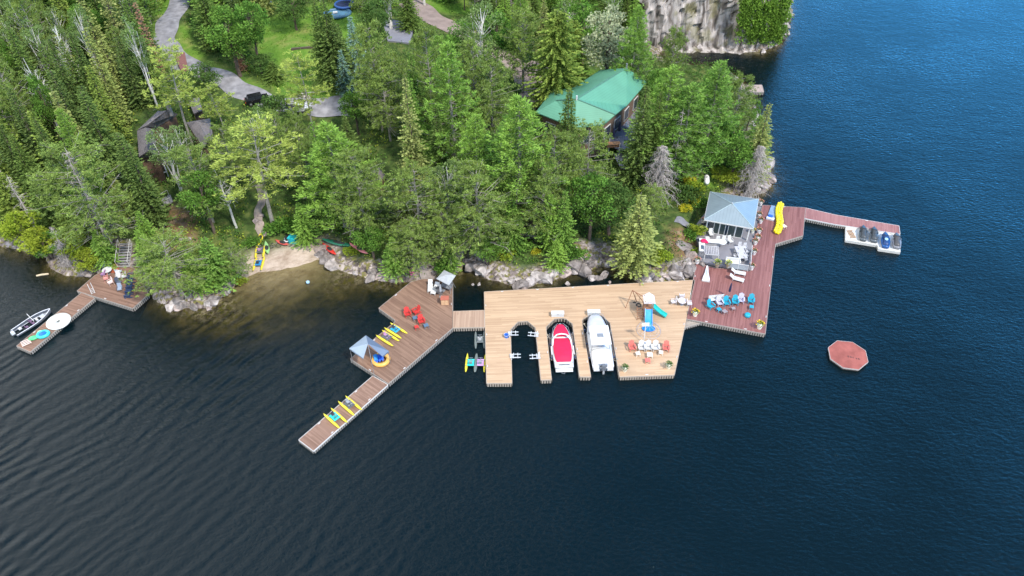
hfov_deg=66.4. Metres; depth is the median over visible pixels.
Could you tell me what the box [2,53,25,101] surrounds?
spruce tree
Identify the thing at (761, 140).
spruce tree
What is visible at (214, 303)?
boulder
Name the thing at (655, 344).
adirondack chair
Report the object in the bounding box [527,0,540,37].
spruce tree
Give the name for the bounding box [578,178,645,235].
broadleaf tree
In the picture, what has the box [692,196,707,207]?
shrub
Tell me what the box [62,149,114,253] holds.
dead tree
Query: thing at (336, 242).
canoe
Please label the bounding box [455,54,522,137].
red pine
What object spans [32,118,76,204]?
spruce tree
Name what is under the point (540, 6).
white pine
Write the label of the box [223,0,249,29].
spruce tree
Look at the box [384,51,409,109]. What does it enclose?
red pine
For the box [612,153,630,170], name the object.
deck
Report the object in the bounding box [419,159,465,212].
birch tree
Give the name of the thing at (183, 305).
boulder
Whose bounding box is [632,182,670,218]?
red pine
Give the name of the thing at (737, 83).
broadleaf tree
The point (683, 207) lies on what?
shrub
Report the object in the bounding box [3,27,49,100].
spruce tree
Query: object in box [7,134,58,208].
spruce tree
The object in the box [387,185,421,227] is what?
spruce tree
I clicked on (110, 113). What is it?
spruce tree
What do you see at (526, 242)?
shrub
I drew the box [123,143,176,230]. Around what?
spruce tree
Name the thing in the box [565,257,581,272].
boulder
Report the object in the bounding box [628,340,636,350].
adirondack chair
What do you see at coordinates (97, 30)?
spruce tree
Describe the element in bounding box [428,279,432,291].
sun lounger
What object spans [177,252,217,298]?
fir tree
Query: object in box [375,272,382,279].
boulder
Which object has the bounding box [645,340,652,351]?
adirondack chair
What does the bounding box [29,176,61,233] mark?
spruce tree
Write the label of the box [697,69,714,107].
fir tree
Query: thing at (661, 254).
shrub
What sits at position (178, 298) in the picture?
boulder
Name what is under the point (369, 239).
broadleaf tree
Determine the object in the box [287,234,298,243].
storage bin
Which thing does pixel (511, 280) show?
boulder
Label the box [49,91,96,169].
spruce tree
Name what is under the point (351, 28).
spruce tree
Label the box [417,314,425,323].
adirondack chair
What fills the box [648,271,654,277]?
boulder
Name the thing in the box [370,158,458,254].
red pine
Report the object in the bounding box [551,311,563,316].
dock box
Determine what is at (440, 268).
shrub
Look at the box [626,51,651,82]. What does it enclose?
birch tree
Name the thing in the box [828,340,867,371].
octagonal raft
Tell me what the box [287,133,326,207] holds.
red pine
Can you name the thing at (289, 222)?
shrub
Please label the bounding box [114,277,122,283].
patio chair
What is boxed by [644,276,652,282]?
boulder
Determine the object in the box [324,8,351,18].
car
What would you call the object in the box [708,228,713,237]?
patio chair
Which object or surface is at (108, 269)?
round table
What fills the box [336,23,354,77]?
spruce tree
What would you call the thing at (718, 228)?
glass screen
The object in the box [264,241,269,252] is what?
kayak
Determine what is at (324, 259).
boulder
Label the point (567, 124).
spruce tree
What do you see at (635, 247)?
spruce tree
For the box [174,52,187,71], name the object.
brick pavement
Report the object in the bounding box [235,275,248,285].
shrub
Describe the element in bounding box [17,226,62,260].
broadleaf tree
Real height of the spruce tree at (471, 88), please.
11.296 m
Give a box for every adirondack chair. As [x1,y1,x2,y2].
[123,290,133,298]
[403,306,411,316]
[411,305,421,315]
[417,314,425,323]
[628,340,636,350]
[638,340,645,351]
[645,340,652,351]
[652,340,659,351]
[663,340,669,351]
[706,299,715,309]
[715,295,723,305]
[723,295,730,306]
[732,294,739,305]
[738,293,744,303]
[748,293,754,304]
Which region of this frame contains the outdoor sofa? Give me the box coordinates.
[725,257,740,264]
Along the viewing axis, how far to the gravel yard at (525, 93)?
129.06 m
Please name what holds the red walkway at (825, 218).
in the water
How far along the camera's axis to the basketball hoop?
92.82 m
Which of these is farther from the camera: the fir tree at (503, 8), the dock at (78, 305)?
the fir tree at (503, 8)
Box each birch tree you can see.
[0,0,10,25]
[0,0,43,70]
[0,17,25,55]
[0,149,5,183]
[20,18,53,72]
[40,5,73,62]
[46,24,76,61]
[66,3,103,80]
[115,0,137,15]
[119,16,157,106]
[145,126,186,190]
[161,125,199,167]
[243,106,275,167]
[383,0,400,28]
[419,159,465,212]
[453,0,504,87]
[551,0,586,22]
[599,0,622,46]
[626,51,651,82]
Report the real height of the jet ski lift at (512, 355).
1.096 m
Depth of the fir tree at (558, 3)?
133.88 m
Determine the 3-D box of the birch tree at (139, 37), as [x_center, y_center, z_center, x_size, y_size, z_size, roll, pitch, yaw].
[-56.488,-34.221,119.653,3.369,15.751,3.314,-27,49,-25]
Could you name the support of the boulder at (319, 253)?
on the ground at (276, 290)
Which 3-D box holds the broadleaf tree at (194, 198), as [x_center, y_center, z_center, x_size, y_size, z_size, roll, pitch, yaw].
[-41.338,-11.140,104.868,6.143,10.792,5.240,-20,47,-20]
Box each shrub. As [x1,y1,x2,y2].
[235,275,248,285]
[240,235,262,248]
[261,217,286,235]
[277,217,301,233]
[342,246,359,255]
[400,250,417,272]
[431,259,452,274]
[495,249,516,262]
[508,238,534,251]
[531,248,541,254]
[564,244,591,260]
[650,245,673,264]
[673,182,704,203]
[678,203,692,211]
[682,174,696,183]
[683,226,697,242]
[685,179,706,194]
[690,246,698,252]
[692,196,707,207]
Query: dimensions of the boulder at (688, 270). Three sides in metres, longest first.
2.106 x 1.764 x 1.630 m
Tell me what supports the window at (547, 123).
in the green roofed house
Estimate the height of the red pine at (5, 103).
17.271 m
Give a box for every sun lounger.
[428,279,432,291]
[430,281,438,293]
[730,273,743,283]
[731,267,745,276]
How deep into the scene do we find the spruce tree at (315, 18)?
122.12 m
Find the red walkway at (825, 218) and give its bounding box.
[805,208,899,234]
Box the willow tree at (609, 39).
[579,4,635,68]
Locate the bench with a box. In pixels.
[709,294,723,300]
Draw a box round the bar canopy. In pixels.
[703,245,718,260]
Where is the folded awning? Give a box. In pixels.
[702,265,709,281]
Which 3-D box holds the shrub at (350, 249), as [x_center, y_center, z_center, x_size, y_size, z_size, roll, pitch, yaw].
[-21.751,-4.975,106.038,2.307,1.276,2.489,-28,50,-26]
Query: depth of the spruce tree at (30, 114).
108.60 m
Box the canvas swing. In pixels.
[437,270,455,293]
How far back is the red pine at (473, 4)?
144.33 m
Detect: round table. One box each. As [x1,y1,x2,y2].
[102,266,111,274]
[678,297,686,305]
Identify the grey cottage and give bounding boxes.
[137,98,215,182]
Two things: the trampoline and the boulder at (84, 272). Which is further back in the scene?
the trampoline
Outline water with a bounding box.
[0,0,1023,575]
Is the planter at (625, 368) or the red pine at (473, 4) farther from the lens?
the red pine at (473, 4)
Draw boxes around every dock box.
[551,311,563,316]
[587,309,600,315]
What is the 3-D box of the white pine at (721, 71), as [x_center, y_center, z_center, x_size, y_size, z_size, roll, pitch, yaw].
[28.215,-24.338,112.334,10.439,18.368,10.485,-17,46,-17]
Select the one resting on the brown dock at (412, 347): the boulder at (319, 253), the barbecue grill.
the barbecue grill
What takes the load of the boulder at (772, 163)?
on the ground at (276, 290)
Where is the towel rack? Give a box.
[20,339,31,346]
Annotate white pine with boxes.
[0,77,28,142]
[23,0,54,36]
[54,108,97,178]
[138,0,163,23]
[139,38,205,144]
[193,80,237,125]
[209,110,314,225]
[220,5,246,52]
[275,48,332,141]
[292,120,387,232]
[415,40,484,174]
[419,35,461,99]
[450,113,502,212]
[472,93,569,234]
[508,0,533,50]
[526,0,547,20]
[548,0,573,18]
[578,0,599,30]
[609,5,655,102]
[622,64,701,171]
[650,81,719,180]
[672,59,743,170]
[742,115,772,155]
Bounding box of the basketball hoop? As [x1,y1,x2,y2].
[642,323,649,343]
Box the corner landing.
[685,321,700,329]
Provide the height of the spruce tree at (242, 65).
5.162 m
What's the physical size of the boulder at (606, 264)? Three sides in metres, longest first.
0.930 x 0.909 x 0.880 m
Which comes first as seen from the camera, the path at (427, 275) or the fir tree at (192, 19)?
the path at (427, 275)
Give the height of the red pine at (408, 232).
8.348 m
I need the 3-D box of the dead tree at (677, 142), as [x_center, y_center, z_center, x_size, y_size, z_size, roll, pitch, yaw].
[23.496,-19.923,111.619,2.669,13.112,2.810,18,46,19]
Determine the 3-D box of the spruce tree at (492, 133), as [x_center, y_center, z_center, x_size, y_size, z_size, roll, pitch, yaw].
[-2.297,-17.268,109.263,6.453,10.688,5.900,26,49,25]
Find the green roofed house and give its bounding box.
[536,63,646,157]
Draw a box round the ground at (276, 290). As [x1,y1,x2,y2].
[0,0,796,333]
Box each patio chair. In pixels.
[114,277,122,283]
[115,271,120,277]
[116,283,123,290]
[670,296,677,305]
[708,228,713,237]
[727,235,733,244]
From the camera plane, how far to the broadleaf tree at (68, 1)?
135.81 m
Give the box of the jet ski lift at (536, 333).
[528,331,538,336]
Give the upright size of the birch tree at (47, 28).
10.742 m
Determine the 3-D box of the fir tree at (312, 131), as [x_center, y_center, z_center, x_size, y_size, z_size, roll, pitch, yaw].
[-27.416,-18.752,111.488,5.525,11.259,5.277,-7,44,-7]
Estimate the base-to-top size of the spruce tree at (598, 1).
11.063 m
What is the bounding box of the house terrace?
[608,108,639,158]
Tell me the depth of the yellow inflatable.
110.57 m
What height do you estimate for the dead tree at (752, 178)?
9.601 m
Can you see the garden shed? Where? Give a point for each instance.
(380, 174)
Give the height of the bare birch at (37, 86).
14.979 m
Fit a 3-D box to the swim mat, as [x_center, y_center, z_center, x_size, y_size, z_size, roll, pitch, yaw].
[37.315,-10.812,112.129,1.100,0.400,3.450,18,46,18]
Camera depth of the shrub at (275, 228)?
107.87 m
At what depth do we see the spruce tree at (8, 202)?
109.54 m
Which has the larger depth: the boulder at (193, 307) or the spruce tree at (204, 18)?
the spruce tree at (204, 18)
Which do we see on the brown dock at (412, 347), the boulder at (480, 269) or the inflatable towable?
the inflatable towable
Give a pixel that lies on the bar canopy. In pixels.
(717, 249)
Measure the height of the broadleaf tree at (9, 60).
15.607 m
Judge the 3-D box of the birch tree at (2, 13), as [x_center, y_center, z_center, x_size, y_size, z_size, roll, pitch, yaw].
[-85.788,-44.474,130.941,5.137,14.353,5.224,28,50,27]
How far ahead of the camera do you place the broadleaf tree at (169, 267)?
96.13 m
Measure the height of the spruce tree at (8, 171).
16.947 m
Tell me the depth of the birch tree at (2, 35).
123.23 m
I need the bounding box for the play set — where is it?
[625,290,667,331]
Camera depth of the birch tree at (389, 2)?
136.28 m
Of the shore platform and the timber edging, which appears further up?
the timber edging
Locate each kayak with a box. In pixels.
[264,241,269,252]
[275,239,287,244]
[322,242,335,254]
[349,243,367,253]
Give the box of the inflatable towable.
[372,353,389,366]
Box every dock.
[17,293,95,353]
[350,279,452,385]
[484,280,694,386]
[687,205,805,336]
[743,85,763,99]
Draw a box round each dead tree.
[4,176,34,227]
[49,227,71,265]
[54,242,77,270]
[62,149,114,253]
[636,145,680,206]
[664,111,685,183]
[733,145,771,204]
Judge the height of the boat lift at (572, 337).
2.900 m
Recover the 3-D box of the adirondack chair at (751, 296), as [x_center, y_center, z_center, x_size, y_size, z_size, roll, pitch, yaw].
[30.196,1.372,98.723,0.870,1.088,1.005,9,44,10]
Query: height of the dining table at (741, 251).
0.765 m
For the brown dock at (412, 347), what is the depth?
95.98 m
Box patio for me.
[694,206,760,270]
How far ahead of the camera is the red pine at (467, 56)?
109.10 m
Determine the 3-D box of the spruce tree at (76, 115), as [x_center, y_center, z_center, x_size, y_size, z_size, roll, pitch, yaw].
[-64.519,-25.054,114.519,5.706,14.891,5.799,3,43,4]
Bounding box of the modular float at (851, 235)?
[845,227,899,253]
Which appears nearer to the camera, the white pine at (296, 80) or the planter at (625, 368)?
the planter at (625, 368)
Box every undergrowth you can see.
[0,0,749,264]
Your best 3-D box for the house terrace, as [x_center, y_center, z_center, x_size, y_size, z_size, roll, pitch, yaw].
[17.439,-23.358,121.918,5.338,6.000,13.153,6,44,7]
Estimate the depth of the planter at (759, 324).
95.23 m
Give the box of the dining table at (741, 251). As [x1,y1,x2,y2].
[734,246,747,261]
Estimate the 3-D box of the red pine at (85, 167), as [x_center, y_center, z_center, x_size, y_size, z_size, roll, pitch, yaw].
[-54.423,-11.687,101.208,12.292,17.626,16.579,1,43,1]
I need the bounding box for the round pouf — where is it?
[744,312,750,317]
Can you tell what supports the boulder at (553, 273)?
on the ground at (276, 290)
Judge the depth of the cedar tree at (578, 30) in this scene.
124.75 m
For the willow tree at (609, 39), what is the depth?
123.50 m
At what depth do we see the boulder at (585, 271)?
103.40 m
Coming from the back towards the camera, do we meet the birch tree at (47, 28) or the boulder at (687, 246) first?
the birch tree at (47, 28)
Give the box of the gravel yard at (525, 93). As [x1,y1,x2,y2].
[512,61,546,109]
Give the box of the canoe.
[322,238,351,246]
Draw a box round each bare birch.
[19,58,62,138]
[52,28,84,82]
[213,170,237,227]
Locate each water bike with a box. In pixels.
[253,256,264,269]
[255,245,264,257]
[323,408,346,427]
[338,395,361,414]
[376,330,398,345]
[384,322,406,338]
[465,353,476,371]
[474,331,484,348]
[475,354,485,371]
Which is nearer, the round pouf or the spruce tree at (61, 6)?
the round pouf
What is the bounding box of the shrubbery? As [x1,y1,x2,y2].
[734,0,793,47]
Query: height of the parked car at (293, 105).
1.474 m
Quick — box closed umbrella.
[616,122,620,137]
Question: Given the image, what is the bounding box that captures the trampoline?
[334,0,353,8]
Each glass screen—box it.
[713,223,725,234]
[726,225,743,237]
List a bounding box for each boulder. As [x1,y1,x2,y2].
[77,269,87,275]
[84,270,95,278]
[165,303,173,314]
[172,295,184,305]
[175,302,182,309]
[181,301,188,307]
[189,303,197,310]
[204,300,211,307]
[207,295,220,300]
[211,299,218,306]
[220,278,233,288]
[314,244,325,252]
[314,250,324,257]
[319,254,330,264]
[325,260,338,271]
[364,274,374,283]
[367,268,377,275]
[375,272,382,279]
[464,260,476,272]
[470,261,481,271]
[475,264,486,276]
[507,278,515,283]
[512,279,521,289]
[518,279,528,288]
[526,276,534,287]
[530,270,540,281]
[538,271,551,284]
[544,269,558,277]
[560,264,571,278]
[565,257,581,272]
[578,264,591,278]
[584,258,595,263]
[586,256,595,267]
[588,275,594,281]
[594,275,602,280]
[600,270,608,278]
[604,261,610,267]
[608,257,617,267]
[633,274,646,282]
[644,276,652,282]
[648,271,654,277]
[668,270,684,280]
[670,265,683,279]
[675,240,695,250]
[682,262,696,276]
[682,264,692,278]
[683,257,691,264]
[685,251,696,260]
[760,48,766,54]
[766,158,774,168]
[767,175,776,183]
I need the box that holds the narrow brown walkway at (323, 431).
[299,376,387,453]
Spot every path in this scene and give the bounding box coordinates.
[254,184,266,236]
[418,264,432,278]
[674,216,689,227]
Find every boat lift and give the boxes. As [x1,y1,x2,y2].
[547,333,552,360]
[571,332,576,358]
[585,332,589,356]
[610,332,615,358]
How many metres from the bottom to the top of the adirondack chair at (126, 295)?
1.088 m
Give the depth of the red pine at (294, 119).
110.06 m
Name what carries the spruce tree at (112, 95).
on the ground at (276, 290)
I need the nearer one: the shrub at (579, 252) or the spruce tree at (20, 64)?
the shrub at (579, 252)
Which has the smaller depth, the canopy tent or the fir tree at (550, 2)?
the canopy tent
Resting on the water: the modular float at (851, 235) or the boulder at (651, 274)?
the modular float at (851, 235)
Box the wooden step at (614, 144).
[606,141,619,147]
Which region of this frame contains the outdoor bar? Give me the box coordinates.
[699,238,726,255]
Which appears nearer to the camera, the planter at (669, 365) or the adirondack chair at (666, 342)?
the planter at (669, 365)
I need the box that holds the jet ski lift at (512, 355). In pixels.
[510,353,520,359]
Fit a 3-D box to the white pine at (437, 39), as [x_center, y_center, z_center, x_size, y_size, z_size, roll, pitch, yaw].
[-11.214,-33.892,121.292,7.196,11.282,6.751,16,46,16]
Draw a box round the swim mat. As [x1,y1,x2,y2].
[766,205,775,220]
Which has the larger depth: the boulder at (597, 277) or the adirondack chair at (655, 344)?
the boulder at (597, 277)
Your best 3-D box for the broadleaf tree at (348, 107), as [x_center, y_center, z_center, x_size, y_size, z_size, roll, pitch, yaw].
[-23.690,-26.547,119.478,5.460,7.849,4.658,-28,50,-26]
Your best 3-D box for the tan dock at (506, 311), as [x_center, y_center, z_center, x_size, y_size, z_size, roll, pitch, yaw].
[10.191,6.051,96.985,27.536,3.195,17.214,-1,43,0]
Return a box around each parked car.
[243,92,267,105]
[285,102,310,113]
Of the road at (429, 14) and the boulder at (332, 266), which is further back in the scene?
the road at (429, 14)
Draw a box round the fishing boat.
[10,308,50,336]
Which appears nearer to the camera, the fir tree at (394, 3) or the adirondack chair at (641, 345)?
the adirondack chair at (641, 345)
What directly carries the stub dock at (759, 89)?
in the water
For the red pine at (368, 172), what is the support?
on the ground at (276, 290)
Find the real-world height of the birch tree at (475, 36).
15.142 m
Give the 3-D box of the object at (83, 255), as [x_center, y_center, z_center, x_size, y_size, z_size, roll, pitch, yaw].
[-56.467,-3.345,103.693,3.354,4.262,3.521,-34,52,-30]
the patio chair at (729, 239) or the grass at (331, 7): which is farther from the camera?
the grass at (331, 7)
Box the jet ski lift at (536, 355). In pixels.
[529,353,540,360]
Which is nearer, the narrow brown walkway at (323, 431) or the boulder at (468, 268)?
the narrow brown walkway at (323, 431)
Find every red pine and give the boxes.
[0,52,23,113]
[0,61,48,159]
[6,0,59,66]
[21,130,142,249]
[24,0,56,48]
[104,24,139,76]
[108,0,124,16]
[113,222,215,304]
[159,143,233,222]
[202,120,245,181]
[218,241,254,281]
[261,107,298,187]
[280,107,311,169]
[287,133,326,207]
[318,143,396,238]
[346,17,400,132]
[349,0,369,20]
[353,56,423,141]
[356,46,393,98]
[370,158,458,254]
[381,219,441,277]
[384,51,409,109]
[404,19,452,135]
[414,204,477,266]
[417,156,523,260]
[445,38,513,133]
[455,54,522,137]
[463,0,480,15]
[494,0,516,17]
[495,4,547,92]
[512,156,580,243]
[516,125,588,210]
[556,118,620,216]
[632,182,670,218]
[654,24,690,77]
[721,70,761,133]
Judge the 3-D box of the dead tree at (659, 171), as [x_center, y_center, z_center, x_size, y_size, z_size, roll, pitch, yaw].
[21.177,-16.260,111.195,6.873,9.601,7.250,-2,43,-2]
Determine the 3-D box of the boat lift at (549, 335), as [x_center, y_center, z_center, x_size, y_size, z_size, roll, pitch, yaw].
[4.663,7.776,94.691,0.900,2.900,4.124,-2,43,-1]
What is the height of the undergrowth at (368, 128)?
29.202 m
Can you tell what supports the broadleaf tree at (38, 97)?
on the ground at (276, 290)
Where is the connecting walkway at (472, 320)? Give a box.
[452,310,484,330]
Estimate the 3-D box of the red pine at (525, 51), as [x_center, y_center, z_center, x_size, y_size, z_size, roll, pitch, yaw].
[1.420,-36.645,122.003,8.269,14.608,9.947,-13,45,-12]
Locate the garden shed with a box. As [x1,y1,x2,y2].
[374,168,385,195]
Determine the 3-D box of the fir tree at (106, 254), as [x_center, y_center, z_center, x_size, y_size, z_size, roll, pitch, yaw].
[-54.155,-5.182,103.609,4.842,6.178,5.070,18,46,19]
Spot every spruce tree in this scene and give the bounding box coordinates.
[0,12,26,81]
[0,115,34,187]
[0,122,33,192]
[0,172,34,222]
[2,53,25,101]
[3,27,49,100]
[5,26,56,114]
[5,88,66,173]
[7,30,56,126]
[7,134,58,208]
[8,0,46,61]
[27,111,75,193]
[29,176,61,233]
[30,0,53,23]
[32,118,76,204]
[38,43,74,112]
[45,70,88,146]
[46,38,89,135]
[48,0,68,38]
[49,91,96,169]
[50,0,87,56]
[52,197,94,245]
[54,34,90,94]
[57,40,89,104]
[67,31,112,116]
[75,0,123,88]
[75,91,127,194]
[77,86,117,155]
[82,27,136,129]
[84,65,133,142]
[86,0,116,44]
[92,99,126,168]
[98,0,140,73]
[98,37,133,106]
[111,178,137,226]
[112,132,171,229]
[113,36,152,109]
[115,133,163,197]
[121,0,172,98]
[122,0,167,74]
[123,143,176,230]
[124,0,156,33]
[133,2,169,79]
[143,0,164,9]
[191,0,226,52]
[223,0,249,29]
[225,0,252,5]
[234,44,247,70]
[249,0,278,15]
[260,61,288,86]
[307,0,337,91]
[312,0,354,91]
[319,11,360,93]
[335,50,356,97]
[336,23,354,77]
[339,116,368,163]
[345,16,371,81]
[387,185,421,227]
[394,0,425,33]
[395,77,431,206]
[422,107,458,197]
[459,69,479,117]
[477,0,497,32]
[484,132,509,192]
[515,0,534,47]
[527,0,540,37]
[533,0,548,61]
[552,88,586,175]
[588,0,604,23]
[593,0,613,43]
[601,194,663,285]
[614,85,656,188]
[617,0,630,38]
[638,92,665,184]
[737,103,773,186]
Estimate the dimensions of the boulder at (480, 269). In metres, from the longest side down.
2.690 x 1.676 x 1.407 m
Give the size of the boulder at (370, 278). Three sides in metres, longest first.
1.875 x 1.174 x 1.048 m
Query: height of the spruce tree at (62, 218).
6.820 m
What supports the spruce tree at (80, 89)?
on the ground at (276, 290)
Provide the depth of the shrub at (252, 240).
107.00 m
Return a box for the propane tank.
[704,175,709,185]
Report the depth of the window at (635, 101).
122.29 m
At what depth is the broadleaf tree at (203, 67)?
123.58 m
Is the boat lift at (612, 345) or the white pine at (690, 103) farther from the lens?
the white pine at (690, 103)
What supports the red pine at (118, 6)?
on the ground at (276, 290)
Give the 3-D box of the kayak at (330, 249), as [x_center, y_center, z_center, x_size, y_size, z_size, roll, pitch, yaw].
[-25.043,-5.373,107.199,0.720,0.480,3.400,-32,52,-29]
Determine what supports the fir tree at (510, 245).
on the ground at (276, 290)
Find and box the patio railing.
[728,263,748,270]
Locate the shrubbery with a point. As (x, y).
(778, 14)
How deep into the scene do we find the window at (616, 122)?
118.00 m
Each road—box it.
[153,0,350,116]
[399,0,525,70]
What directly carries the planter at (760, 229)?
on the red dock at (757, 280)
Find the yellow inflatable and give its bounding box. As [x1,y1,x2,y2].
[773,201,783,234]
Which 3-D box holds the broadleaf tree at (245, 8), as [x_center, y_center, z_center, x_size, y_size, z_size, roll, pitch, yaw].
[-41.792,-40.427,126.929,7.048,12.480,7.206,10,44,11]
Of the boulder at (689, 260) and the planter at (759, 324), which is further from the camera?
the boulder at (689, 260)
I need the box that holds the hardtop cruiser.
[584,311,614,373]
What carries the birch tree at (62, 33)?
on the ground at (276, 290)
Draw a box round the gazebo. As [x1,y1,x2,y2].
[704,191,758,240]
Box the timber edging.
[291,46,315,50]
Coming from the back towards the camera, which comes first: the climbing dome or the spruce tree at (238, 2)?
the spruce tree at (238, 2)
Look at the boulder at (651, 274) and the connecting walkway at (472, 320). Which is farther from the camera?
the boulder at (651, 274)
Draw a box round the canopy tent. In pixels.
[349,336,390,376]
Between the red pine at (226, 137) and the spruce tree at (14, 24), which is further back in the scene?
the spruce tree at (14, 24)
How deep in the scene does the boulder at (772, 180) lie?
117.96 m
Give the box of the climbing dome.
[636,321,660,338]
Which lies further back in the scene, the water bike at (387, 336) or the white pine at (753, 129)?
the white pine at (753, 129)
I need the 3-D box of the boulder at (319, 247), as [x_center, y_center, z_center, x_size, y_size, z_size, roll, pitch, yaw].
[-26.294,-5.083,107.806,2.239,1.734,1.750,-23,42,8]
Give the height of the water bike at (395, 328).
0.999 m
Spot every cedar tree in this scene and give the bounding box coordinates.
[522,8,588,119]
[563,20,590,87]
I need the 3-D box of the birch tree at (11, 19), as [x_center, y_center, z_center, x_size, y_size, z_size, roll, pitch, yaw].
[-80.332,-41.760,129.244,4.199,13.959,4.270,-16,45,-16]
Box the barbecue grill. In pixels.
[434,286,444,294]
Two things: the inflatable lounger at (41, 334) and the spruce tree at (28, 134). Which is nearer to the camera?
the inflatable lounger at (41, 334)
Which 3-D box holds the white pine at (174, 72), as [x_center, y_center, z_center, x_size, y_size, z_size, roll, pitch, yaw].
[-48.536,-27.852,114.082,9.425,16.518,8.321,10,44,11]
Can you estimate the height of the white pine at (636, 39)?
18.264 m
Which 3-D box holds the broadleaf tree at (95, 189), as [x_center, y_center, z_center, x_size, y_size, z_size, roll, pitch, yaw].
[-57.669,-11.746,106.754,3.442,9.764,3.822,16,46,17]
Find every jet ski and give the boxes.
[859,225,867,241]
[869,226,878,242]
[881,231,889,248]
[892,232,900,249]
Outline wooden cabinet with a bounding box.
[440,296,448,304]
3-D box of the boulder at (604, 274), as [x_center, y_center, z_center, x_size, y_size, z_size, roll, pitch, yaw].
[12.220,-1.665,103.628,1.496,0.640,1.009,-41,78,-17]
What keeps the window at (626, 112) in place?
in the green roofed house
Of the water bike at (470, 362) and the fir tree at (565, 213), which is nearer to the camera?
the water bike at (470, 362)
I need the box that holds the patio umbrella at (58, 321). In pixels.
[46,313,70,329]
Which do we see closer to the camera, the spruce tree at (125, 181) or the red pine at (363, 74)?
the spruce tree at (125, 181)
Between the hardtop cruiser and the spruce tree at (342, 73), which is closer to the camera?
the hardtop cruiser
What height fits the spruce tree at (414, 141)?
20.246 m
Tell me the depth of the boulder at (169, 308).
99.45 m
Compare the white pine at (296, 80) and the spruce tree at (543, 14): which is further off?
the spruce tree at (543, 14)
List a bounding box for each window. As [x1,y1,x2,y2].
[546,121,555,134]
[583,131,593,142]
[604,124,610,138]
[613,116,620,129]
[623,106,628,121]
[632,96,637,110]
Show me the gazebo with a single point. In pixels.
(732, 210)
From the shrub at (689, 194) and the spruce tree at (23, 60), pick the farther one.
the spruce tree at (23, 60)
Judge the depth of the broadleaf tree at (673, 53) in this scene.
126.98 m
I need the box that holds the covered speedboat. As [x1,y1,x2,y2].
[549,323,575,373]
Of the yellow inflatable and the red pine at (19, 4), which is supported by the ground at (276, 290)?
the red pine at (19, 4)
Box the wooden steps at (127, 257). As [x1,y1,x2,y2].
[115,239,131,266]
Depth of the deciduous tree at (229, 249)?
100.80 m
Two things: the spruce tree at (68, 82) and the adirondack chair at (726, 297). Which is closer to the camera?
the adirondack chair at (726, 297)
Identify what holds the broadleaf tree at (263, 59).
on the ground at (276, 290)
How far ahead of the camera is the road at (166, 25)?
130.10 m
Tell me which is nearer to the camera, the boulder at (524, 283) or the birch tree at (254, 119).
the boulder at (524, 283)
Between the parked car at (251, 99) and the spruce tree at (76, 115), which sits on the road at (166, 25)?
the parked car at (251, 99)
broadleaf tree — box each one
[0,39,24,107]
[0,211,46,247]
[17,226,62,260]
[26,73,66,149]
[29,230,59,259]
[47,0,71,7]
[56,232,84,260]
[66,3,99,47]
[69,174,101,222]
[70,169,105,196]
[71,0,95,36]
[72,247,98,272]
[90,0,123,30]
[175,168,224,233]
[182,61,223,95]
[198,4,258,76]
[224,0,269,71]
[242,52,276,75]
[251,93,297,142]
[271,0,312,30]
[338,91,368,134]
[349,223,388,259]
[353,0,396,34]
[367,1,389,50]
[443,17,485,58]
[469,234,504,266]
[477,9,516,70]
[564,171,616,240]
[565,0,604,65]
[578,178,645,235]
[646,67,672,109]
[678,132,725,179]
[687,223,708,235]
[702,112,744,165]
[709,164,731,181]
[715,133,764,171]
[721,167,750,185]
[742,98,762,130]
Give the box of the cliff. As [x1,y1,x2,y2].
[639,0,792,56]
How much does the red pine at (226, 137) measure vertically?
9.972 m
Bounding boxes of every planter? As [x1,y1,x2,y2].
[622,363,628,371]
[666,360,672,368]
[691,308,699,316]
[694,256,700,263]
[699,225,707,235]
[714,259,721,267]
[725,259,732,267]
[752,238,758,244]
[752,247,757,254]
[756,226,762,233]
[756,319,764,329]
[758,216,764,223]
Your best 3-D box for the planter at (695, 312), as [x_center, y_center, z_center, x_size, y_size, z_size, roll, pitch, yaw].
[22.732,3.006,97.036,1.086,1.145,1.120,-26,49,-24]
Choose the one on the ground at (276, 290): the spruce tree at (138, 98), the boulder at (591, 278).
the spruce tree at (138, 98)
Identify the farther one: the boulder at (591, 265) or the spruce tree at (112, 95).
the spruce tree at (112, 95)
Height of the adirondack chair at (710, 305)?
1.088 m
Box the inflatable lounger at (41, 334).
[28,330,49,339]
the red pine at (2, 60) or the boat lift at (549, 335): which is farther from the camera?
the red pine at (2, 60)
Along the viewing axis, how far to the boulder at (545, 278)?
102.44 m
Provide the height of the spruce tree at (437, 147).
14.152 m
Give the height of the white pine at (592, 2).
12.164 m
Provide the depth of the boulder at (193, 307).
99.52 m
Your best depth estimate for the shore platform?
101.25 m
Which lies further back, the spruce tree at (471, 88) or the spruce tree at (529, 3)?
the spruce tree at (529, 3)
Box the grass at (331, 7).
[155,1,744,187]
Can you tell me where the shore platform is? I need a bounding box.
[77,267,149,311]
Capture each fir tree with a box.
[87,229,124,272]
[132,229,165,275]
[133,211,168,254]
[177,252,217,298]
[187,0,217,38]
[195,236,242,295]
[289,202,322,250]
[306,120,338,189]
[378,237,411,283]
[380,0,398,6]
[400,53,429,130]
[402,78,430,165]
[436,248,463,274]
[486,71,508,127]
[492,0,514,46]
[495,196,529,260]
[533,194,563,254]
[540,239,570,274]
[542,0,556,28]
[546,190,580,252]
[556,0,563,14]
[612,0,623,22]
[620,0,640,45]
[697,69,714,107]
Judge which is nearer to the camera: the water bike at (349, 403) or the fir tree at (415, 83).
the water bike at (349, 403)

